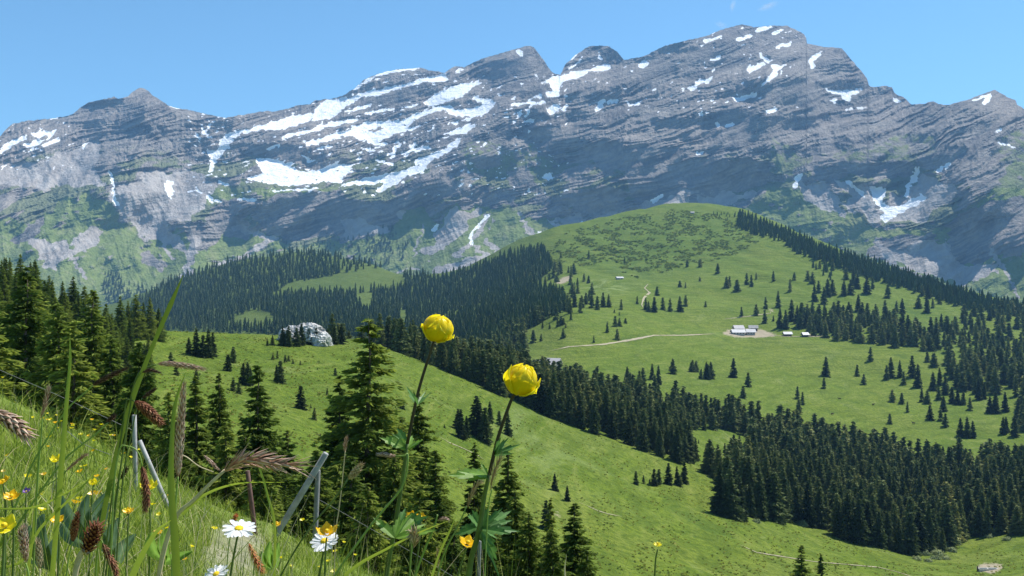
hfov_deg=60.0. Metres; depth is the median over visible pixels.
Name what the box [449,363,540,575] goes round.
globeflower
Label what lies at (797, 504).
spruce tree
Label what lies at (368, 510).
spruce tree
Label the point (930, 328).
spruce tree
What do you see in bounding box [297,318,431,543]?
spruce tree
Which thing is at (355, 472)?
grass ear
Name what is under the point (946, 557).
bush
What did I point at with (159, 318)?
spruce tree
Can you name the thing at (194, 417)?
spruce tree
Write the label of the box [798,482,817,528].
spruce tree
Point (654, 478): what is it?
spruce tree
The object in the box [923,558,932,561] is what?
bush
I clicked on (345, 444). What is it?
grass ear
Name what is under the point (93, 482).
buttercup
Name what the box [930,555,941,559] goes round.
bush
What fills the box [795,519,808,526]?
bush
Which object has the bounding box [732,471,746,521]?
spruce tree
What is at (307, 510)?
spruce tree
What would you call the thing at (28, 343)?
spruce tree
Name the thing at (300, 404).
spruce tree
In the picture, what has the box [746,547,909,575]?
path
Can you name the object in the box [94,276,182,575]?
long grass
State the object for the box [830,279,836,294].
spruce tree
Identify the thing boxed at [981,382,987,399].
spruce tree
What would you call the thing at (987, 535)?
bush
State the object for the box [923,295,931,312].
spruce tree
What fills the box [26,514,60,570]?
broad leaved plant
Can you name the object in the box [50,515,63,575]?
buttercup
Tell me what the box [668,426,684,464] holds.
spruce tree
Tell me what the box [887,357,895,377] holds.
spruce tree
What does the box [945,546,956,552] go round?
bush
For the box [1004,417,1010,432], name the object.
spruce tree
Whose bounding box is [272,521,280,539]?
buttercup
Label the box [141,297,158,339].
spruce tree
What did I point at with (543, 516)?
spruce tree
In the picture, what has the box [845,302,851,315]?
spruce tree
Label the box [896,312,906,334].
spruce tree
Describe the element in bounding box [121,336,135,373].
spruce tree
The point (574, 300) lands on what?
spruce tree
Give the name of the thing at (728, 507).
spruce tree
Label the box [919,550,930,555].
bush
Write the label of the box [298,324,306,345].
spruce tree
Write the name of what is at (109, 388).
spruce tree
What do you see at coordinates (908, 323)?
spruce tree
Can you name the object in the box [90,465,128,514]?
sedge
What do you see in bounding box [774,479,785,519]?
spruce tree
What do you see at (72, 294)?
spruce tree
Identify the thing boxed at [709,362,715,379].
spruce tree
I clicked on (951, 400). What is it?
spruce tree
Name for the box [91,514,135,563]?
broad leaved plant
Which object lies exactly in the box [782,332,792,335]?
shed
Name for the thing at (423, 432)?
spruce tree
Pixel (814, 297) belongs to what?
spruce tree
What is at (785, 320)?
spruce tree
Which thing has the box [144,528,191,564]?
broad leaved plant
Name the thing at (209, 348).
spruce tree
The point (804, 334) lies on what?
shed
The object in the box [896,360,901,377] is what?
spruce tree
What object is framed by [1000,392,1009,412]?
spruce tree
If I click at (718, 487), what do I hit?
spruce tree
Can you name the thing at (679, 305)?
spruce tree
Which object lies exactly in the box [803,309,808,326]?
spruce tree
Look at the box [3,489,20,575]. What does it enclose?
buttercup
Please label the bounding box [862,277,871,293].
spruce tree
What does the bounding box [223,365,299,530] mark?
spruce tree
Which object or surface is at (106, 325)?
spruce tree
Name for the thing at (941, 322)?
spruce tree
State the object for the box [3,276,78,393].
spruce tree
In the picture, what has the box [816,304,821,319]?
spruce tree
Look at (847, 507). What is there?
spruce tree
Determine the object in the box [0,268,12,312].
spruce tree
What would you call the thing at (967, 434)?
spruce tree
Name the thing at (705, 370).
spruce tree
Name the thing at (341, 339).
spruce tree
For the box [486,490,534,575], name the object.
spruce tree
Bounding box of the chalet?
[546,358,562,366]
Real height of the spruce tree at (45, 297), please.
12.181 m
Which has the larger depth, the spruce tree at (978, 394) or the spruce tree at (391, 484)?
the spruce tree at (978, 394)
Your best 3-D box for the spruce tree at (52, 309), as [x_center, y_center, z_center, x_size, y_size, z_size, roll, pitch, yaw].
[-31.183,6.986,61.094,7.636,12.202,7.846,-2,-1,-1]
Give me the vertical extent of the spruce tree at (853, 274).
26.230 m
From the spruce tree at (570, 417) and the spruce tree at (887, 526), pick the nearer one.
the spruce tree at (887, 526)
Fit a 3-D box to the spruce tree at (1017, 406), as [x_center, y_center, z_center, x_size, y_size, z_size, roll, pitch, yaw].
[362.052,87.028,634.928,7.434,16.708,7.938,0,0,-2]
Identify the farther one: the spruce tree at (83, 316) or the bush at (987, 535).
the bush at (987, 535)
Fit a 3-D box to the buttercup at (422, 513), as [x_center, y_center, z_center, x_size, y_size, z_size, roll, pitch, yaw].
[-0.110,0.313,1.049,0.018,0.093,0.011,0,0,0]
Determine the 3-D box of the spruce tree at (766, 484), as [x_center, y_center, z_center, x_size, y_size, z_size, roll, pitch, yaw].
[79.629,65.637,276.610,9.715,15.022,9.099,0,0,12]
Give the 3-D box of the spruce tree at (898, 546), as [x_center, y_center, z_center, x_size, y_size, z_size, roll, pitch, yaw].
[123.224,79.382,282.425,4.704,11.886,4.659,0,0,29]
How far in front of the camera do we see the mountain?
3835.55 m
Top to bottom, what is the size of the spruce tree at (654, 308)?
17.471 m
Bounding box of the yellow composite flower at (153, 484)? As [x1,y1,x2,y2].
[139,478,157,575]
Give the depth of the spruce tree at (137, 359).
35.76 m
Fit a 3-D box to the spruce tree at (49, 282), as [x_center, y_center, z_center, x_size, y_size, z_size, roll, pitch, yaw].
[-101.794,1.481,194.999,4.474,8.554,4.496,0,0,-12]
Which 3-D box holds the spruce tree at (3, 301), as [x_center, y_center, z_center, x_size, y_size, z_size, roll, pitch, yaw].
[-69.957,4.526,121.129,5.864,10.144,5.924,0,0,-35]
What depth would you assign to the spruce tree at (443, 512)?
33.86 m
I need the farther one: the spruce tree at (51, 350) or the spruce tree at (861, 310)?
the spruce tree at (861, 310)
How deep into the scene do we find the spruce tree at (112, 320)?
165.80 m
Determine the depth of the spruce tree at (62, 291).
177.34 m
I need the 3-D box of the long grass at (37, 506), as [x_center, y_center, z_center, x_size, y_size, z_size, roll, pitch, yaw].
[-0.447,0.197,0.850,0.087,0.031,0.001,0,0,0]
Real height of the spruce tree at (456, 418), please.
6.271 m
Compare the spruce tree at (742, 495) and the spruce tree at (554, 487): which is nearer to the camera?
the spruce tree at (554, 487)
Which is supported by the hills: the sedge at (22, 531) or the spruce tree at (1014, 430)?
the spruce tree at (1014, 430)
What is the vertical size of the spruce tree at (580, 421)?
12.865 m
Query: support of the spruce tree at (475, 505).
on the hills
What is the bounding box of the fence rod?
[245,470,257,535]
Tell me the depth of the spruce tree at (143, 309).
226.87 m
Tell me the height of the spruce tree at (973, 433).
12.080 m
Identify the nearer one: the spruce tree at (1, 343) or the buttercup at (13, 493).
the buttercup at (13, 493)
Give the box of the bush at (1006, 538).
[1001,536,1011,540]
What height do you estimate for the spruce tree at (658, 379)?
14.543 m
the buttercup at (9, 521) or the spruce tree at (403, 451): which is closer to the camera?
the buttercup at (9, 521)
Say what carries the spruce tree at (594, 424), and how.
on the hills
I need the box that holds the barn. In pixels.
[732,325,744,328]
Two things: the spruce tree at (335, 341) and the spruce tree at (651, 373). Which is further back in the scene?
the spruce tree at (651, 373)
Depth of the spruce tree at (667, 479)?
274.03 m
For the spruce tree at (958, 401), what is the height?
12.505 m
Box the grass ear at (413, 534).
[405,524,420,575]
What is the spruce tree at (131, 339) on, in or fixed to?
on the hills
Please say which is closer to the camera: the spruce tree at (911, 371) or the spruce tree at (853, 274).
the spruce tree at (911, 371)
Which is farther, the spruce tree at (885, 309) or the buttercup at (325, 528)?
the spruce tree at (885, 309)
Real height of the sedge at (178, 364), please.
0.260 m
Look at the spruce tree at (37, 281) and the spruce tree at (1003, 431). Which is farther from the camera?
the spruce tree at (1003, 431)
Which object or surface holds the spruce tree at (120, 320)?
on the hills
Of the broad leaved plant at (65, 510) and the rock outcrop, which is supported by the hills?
the rock outcrop
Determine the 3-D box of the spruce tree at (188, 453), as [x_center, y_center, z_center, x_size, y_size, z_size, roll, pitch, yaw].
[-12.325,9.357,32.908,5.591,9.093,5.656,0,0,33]
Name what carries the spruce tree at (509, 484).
on the hills
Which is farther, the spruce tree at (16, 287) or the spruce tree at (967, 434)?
the spruce tree at (967, 434)
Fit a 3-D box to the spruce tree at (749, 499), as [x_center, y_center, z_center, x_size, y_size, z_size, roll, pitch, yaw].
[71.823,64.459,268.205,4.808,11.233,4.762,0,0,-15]
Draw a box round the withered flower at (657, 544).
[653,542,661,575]
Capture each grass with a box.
[0,370,633,575]
[0,455,107,569]
[0,478,89,509]
[26,422,39,574]
[50,340,71,575]
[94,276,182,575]
[129,520,170,575]
[168,372,185,575]
[181,482,280,515]
[250,455,275,575]
[342,521,446,575]
[431,518,454,575]
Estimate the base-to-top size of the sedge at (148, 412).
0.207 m
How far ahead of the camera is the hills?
598.61 m
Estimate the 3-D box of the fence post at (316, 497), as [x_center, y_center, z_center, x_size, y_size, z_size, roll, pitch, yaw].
[-1.306,1.935,5.826,0.097,1.480,0.032,0,0,0]
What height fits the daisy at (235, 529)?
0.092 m
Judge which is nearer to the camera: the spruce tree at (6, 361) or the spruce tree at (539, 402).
the spruce tree at (6, 361)
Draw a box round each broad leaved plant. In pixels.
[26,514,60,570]
[59,493,109,547]
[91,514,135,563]
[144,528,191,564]
[259,541,279,569]
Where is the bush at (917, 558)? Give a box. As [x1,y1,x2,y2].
[912,555,921,560]
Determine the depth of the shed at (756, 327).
913.33 m
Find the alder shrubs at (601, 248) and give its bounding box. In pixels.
[550,209,758,277]
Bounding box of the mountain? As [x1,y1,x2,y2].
[0,24,1023,306]
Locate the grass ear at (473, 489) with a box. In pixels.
[436,479,485,575]
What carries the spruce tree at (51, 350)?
on the hills
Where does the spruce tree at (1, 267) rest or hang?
on the hills
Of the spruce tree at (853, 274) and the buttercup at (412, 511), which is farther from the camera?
the spruce tree at (853, 274)
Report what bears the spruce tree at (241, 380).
on the hills
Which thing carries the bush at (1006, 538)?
on the hills
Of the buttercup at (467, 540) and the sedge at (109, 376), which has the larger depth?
the buttercup at (467, 540)
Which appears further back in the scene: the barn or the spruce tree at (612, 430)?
the barn
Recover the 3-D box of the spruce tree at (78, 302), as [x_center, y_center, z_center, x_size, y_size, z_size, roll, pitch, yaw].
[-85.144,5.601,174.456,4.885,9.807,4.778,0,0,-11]
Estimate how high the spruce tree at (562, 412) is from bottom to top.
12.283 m
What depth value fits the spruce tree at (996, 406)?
647.82 m
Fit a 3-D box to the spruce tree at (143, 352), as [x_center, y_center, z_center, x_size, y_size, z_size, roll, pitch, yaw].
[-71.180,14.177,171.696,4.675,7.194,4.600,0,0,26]
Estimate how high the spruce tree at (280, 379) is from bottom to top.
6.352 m
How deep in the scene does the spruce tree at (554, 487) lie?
216.15 m
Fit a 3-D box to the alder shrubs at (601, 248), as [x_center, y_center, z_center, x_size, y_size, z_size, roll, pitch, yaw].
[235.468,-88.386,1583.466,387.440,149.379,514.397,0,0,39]
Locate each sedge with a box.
[0,366,128,546]
[10,413,116,534]
[17,522,29,575]
[32,385,51,575]
[35,536,42,575]
[40,452,88,488]
[66,510,80,575]
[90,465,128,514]
[95,540,119,575]
[102,399,164,575]
[105,361,209,575]
[108,368,162,575]
[109,445,150,575]
[116,387,156,562]
[171,377,186,575]
[183,455,219,471]
[226,514,238,575]
[247,544,265,575]
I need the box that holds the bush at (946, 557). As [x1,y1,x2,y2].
[939,554,951,559]
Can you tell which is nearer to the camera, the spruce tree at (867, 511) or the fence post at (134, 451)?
the fence post at (134, 451)
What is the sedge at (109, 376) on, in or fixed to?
on the grass at (197, 540)
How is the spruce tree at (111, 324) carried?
on the hills
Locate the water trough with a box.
[977,566,997,571]
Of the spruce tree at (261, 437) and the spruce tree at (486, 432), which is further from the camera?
the spruce tree at (486, 432)
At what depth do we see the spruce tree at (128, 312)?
222.09 m
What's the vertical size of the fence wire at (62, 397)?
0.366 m
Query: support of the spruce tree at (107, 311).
on the hills
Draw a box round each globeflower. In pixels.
[373,314,454,575]
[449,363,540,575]
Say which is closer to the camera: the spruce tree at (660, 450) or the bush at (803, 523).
the bush at (803, 523)
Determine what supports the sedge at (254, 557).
on the grass at (197, 540)
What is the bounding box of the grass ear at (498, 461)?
[484,451,506,575]
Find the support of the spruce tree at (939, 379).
on the hills
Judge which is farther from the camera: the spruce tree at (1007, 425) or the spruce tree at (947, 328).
the spruce tree at (947, 328)
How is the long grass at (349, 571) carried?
on the grass at (197, 540)
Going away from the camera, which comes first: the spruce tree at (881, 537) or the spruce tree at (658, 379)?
the spruce tree at (881, 537)
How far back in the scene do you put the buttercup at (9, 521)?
0.62 m
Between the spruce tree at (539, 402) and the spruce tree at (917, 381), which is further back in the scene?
the spruce tree at (917, 381)
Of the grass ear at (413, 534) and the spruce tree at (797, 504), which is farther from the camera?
the spruce tree at (797, 504)
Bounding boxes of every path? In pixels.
[551,334,702,350]
[641,284,650,306]
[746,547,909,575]
[765,334,829,338]
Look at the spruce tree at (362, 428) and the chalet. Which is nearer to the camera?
the spruce tree at (362, 428)
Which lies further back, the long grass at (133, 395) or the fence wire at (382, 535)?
the fence wire at (382, 535)
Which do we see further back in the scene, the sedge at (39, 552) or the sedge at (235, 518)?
the sedge at (235, 518)
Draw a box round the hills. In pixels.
[97,203,1023,575]
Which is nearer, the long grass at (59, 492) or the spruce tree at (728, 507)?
the long grass at (59, 492)
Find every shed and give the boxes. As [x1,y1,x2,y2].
[748,325,758,330]
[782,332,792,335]
[800,332,809,336]
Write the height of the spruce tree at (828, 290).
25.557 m
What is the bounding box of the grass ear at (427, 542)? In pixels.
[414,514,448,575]
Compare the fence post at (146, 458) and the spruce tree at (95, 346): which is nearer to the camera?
the fence post at (146, 458)
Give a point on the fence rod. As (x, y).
(250, 494)
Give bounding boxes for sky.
[0,0,1023,135]
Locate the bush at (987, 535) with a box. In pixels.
[985,533,993,537]
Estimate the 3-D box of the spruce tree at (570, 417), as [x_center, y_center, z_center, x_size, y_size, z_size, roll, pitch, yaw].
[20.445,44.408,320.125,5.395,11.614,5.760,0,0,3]
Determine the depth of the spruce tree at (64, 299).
170.29 m
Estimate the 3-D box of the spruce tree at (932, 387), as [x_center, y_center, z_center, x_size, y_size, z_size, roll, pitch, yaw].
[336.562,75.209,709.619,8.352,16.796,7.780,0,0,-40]
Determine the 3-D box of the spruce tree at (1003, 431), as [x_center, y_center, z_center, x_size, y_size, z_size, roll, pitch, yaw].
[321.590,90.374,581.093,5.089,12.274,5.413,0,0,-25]
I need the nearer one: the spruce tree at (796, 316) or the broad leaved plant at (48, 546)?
the broad leaved plant at (48, 546)
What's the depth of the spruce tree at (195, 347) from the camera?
219.72 m
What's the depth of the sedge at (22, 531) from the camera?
0.70 m
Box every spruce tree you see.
[0,260,10,303]
[0,267,54,412]
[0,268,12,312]
[0,288,7,316]
[0,302,8,346]
[0,311,32,410]
[1,303,11,345]
[3,257,14,302]
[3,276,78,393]
[7,258,14,287]
[10,254,25,289]
[10,271,19,312]
[18,303,114,439]
[31,269,47,295]
[32,259,43,289]
[37,292,50,337]
[40,321,116,447]
[41,280,53,312]
[43,301,71,356]
[44,275,56,297]
[50,280,58,303]
[57,281,64,305]
[59,290,77,326]
[67,277,81,317]
[71,290,127,408]
[71,292,82,328]
[76,300,90,340]
[80,286,90,315]
[86,292,102,319]
[87,336,139,446]
[100,310,121,365]
[101,304,113,322]
[105,338,167,469]
[106,315,122,365]
[109,313,124,365]
[114,296,129,341]
[114,322,126,362]
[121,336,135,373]
[125,301,136,338]
[125,321,135,352]
[130,294,150,339]
[140,302,149,338]
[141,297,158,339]
[141,344,157,373]
[144,345,156,385]
[144,392,189,490]
[145,334,154,366]
[151,308,168,342]
[154,418,208,494]
[183,375,218,500]
[185,337,191,353]
[190,328,202,356]
[191,370,199,382]
[199,335,209,358]
[199,373,236,499]
[199,425,254,516]
[204,329,213,358]
[210,332,218,356]
[223,355,231,371]
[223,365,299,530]
[227,355,231,371]
[233,431,262,508]
[234,467,302,537]
[238,363,245,384]
[242,362,252,386]
[270,335,274,344]
[273,361,286,384]
[275,430,312,518]
[277,327,287,345]
[283,471,323,546]
[284,325,293,346]
[290,450,347,543]
[292,328,301,346]
[294,386,307,410]
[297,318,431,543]
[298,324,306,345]
[306,329,311,344]
[307,375,358,499]
[322,456,379,568]
[331,325,338,344]
[337,324,347,344]
[337,483,408,575]
[370,457,429,564]
[388,485,446,575]
[392,417,425,508]
[406,393,459,531]
[418,450,466,563]
[423,490,468,572]
[435,529,466,575]
[452,409,463,428]
[455,409,468,439]
[458,442,486,575]
[464,416,470,438]
[465,396,487,437]
[475,534,509,575]
[476,407,493,445]
[481,452,537,567]
[486,402,493,423]
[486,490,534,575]
[499,511,550,575]
[503,412,512,436]
[532,372,548,414]
[532,529,574,575]
[539,498,558,561]
[539,500,553,529]
[543,384,558,420]
[551,474,559,491]
[555,390,566,422]
[557,503,598,575]
[564,395,574,425]
[564,486,570,501]
[572,291,577,306]
[574,395,587,429]
[574,548,595,575]
[587,400,602,434]
[600,292,606,306]
[604,408,618,440]
[621,415,634,445]
[623,366,628,381]
[634,422,652,451]
[649,363,654,379]
[650,469,658,486]
[651,297,657,312]
[654,427,665,457]
[656,365,661,384]
[663,463,673,485]
[668,358,677,374]
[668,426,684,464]
[673,466,679,485]
[676,296,683,311]
[680,461,689,484]
[686,431,696,464]
[703,362,710,379]
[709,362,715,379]
[709,466,729,516]
[717,481,734,518]
[728,358,737,377]
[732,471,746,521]
[737,480,749,521]
[745,483,756,518]
[753,472,770,519]
[762,474,780,520]
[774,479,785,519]
[775,291,781,307]
[776,309,784,328]
[781,477,794,520]
[782,310,789,329]
[787,299,794,321]
[790,486,804,522]
[790,545,812,575]
[793,305,798,323]
[797,302,804,324]
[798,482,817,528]
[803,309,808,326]
[811,285,818,301]
[813,487,829,529]
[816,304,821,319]
[816,553,825,575]
[820,287,827,304]
[821,357,830,377]
[825,279,832,296]
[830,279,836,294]
[832,502,842,537]
[836,494,859,543]
[841,280,847,295]
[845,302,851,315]
[846,279,855,295]
[851,268,855,284]
[851,499,870,546]
[853,273,860,289]
[854,294,861,311]
[858,302,865,318]
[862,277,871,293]
[862,501,879,546]
[871,511,888,549]
[880,300,887,320]
[882,510,894,550]
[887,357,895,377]
[892,519,905,554]
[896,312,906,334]
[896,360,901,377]
[898,298,905,313]
[903,512,921,555]
[904,315,911,333]
[906,356,915,377]
[912,364,922,388]
[913,508,930,551]
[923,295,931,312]
[924,283,930,298]
[925,405,935,420]
[926,317,933,334]
[928,373,937,390]
[930,508,940,545]
[932,323,940,342]
[936,368,942,384]
[939,313,943,328]
[939,396,947,411]
[940,376,949,395]
[945,319,949,334]
[948,387,955,403]
[954,389,961,404]
[955,418,964,437]
[963,417,971,438]
[970,421,976,438]
[974,379,983,400]
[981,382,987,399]
[985,397,993,414]
[990,493,999,533]
[992,392,1001,414]
[999,417,1006,434]
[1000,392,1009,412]
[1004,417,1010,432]
[1009,415,1019,436]
[1012,398,1020,418]
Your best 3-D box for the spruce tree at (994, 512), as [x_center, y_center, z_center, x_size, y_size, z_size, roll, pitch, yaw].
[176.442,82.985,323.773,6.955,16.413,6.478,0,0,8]
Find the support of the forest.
on the hills
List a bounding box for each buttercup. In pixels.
[0,475,9,575]
[0,513,16,575]
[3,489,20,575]
[49,454,59,504]
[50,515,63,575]
[88,478,96,575]
[122,507,133,575]
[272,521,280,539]
[316,521,337,575]
[406,510,413,567]
[414,512,424,573]
[457,534,473,575]
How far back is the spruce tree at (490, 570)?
32.77 m
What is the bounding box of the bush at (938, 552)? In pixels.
[930,549,945,555]
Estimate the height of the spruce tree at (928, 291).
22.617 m
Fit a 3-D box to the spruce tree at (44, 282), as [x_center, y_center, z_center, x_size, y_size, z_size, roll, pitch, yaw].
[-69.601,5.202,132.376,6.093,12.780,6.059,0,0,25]
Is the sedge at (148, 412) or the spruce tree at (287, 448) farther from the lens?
the spruce tree at (287, 448)
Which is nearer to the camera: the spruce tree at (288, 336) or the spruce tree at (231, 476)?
the spruce tree at (231, 476)
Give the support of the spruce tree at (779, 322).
on the hills
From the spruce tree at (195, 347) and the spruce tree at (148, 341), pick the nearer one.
the spruce tree at (148, 341)
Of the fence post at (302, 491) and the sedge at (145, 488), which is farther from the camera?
the fence post at (302, 491)
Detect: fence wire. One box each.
[0,370,131,429]
[320,500,451,575]
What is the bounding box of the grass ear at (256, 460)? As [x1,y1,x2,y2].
[156,443,316,575]
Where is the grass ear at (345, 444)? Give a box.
[333,435,348,575]
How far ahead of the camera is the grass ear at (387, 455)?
0.95 m
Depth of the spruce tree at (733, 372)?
672.15 m
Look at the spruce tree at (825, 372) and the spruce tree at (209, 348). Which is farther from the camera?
the spruce tree at (825, 372)
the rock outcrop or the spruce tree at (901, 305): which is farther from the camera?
the spruce tree at (901, 305)
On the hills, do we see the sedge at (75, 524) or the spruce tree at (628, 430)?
the spruce tree at (628, 430)
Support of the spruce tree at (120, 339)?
on the hills
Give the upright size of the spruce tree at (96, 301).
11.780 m
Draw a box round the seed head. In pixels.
[72,519,107,575]
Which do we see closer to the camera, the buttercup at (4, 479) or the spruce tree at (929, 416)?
the buttercup at (4, 479)
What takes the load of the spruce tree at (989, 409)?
on the hills
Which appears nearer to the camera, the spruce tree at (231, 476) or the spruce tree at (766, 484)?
the spruce tree at (231, 476)
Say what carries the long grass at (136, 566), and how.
on the grass at (197, 540)
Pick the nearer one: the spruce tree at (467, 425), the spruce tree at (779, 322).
the spruce tree at (467, 425)
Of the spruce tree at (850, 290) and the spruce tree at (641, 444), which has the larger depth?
the spruce tree at (850, 290)
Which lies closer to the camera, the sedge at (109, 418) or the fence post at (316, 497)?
the sedge at (109, 418)
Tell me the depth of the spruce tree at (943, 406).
640.15 m
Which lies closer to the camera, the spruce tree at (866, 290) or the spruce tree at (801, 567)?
the spruce tree at (801, 567)
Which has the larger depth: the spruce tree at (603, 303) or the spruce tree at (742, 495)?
the spruce tree at (603, 303)
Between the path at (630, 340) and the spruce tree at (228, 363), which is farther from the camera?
the path at (630, 340)
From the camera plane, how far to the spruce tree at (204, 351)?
220.00 m
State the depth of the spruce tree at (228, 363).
211.64 m
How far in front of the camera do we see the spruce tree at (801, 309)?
925.45 m
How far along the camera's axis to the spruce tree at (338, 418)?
46.73 m
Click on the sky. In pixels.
(219, 58)
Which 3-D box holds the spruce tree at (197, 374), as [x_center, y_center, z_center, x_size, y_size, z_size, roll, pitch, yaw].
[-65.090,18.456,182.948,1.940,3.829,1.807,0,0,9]
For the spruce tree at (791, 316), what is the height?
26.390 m
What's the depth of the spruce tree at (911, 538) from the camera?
283.40 m
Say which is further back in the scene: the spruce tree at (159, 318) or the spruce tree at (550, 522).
the spruce tree at (159, 318)
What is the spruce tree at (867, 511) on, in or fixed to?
on the hills
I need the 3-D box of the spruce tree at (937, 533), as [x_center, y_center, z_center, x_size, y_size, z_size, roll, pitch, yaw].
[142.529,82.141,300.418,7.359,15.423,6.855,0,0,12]
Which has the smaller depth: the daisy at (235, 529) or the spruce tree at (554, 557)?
the daisy at (235, 529)
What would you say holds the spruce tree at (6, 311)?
on the hills
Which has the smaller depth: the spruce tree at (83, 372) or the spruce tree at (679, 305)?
the spruce tree at (83, 372)
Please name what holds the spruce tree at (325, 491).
on the hills
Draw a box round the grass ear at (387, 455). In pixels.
[334,452,408,575]
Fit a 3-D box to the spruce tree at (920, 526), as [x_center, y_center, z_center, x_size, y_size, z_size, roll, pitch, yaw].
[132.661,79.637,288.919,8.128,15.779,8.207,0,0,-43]
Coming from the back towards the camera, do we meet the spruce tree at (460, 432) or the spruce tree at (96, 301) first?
the spruce tree at (460, 432)
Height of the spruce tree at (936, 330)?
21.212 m
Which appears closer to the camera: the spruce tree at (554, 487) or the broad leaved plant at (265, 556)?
the broad leaved plant at (265, 556)
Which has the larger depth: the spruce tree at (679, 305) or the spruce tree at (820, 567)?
the spruce tree at (679, 305)
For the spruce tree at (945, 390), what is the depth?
695.87 m
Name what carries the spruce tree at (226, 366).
on the hills
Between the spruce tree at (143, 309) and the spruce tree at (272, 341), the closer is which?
the spruce tree at (143, 309)
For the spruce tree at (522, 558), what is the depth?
32.87 m
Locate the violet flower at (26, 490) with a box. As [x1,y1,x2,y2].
[22,487,29,524]
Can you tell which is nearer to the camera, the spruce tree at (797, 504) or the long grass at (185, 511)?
the long grass at (185, 511)
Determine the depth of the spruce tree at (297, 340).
264.51 m
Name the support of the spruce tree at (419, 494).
on the hills
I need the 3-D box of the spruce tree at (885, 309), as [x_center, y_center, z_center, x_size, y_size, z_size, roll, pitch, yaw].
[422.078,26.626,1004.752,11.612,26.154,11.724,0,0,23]
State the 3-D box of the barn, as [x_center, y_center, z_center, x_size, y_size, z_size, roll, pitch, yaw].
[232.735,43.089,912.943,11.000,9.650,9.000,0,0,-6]
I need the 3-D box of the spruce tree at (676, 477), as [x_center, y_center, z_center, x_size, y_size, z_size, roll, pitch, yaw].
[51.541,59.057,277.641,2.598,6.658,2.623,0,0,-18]
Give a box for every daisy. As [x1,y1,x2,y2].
[204,565,228,575]
[222,519,255,575]
[310,532,337,575]
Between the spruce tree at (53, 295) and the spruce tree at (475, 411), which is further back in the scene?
the spruce tree at (475, 411)
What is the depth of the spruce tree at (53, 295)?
150.26 m
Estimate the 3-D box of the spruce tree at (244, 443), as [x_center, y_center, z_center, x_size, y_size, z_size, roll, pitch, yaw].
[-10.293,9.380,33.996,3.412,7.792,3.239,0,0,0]
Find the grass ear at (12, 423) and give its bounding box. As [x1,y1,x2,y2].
[0,409,38,445]
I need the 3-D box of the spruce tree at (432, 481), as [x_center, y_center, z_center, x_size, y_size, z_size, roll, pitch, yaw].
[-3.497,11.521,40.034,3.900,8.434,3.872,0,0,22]
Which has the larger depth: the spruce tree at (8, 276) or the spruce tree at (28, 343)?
the spruce tree at (8, 276)
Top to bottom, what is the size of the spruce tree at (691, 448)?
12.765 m
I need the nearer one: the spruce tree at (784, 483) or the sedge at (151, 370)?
the sedge at (151, 370)
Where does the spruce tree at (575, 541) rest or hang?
on the hills
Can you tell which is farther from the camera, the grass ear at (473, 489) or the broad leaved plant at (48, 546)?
the broad leaved plant at (48, 546)
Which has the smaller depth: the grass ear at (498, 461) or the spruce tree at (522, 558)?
the grass ear at (498, 461)
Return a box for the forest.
[102,208,1023,552]
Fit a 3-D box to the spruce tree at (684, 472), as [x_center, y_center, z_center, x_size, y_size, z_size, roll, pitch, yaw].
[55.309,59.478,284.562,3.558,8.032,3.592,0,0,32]
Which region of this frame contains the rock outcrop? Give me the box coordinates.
[276,322,333,346]
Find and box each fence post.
[132,415,137,491]
[137,440,168,509]
[277,452,328,535]
[312,470,320,543]
[477,540,480,575]
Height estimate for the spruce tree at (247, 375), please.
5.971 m
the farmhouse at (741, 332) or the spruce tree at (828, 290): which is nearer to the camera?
the farmhouse at (741, 332)
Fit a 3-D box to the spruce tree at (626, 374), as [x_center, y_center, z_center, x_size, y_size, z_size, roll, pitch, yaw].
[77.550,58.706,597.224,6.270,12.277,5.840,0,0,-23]
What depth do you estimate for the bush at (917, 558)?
271.19 m
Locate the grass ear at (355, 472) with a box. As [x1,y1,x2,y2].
[280,461,364,575]
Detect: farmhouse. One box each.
[730,329,745,335]
[745,328,755,334]
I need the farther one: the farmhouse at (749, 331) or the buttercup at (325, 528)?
the farmhouse at (749, 331)
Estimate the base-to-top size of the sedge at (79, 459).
0.043 m
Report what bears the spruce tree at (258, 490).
on the hills
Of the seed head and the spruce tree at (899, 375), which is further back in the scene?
the spruce tree at (899, 375)
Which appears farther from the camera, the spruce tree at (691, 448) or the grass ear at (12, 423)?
the spruce tree at (691, 448)

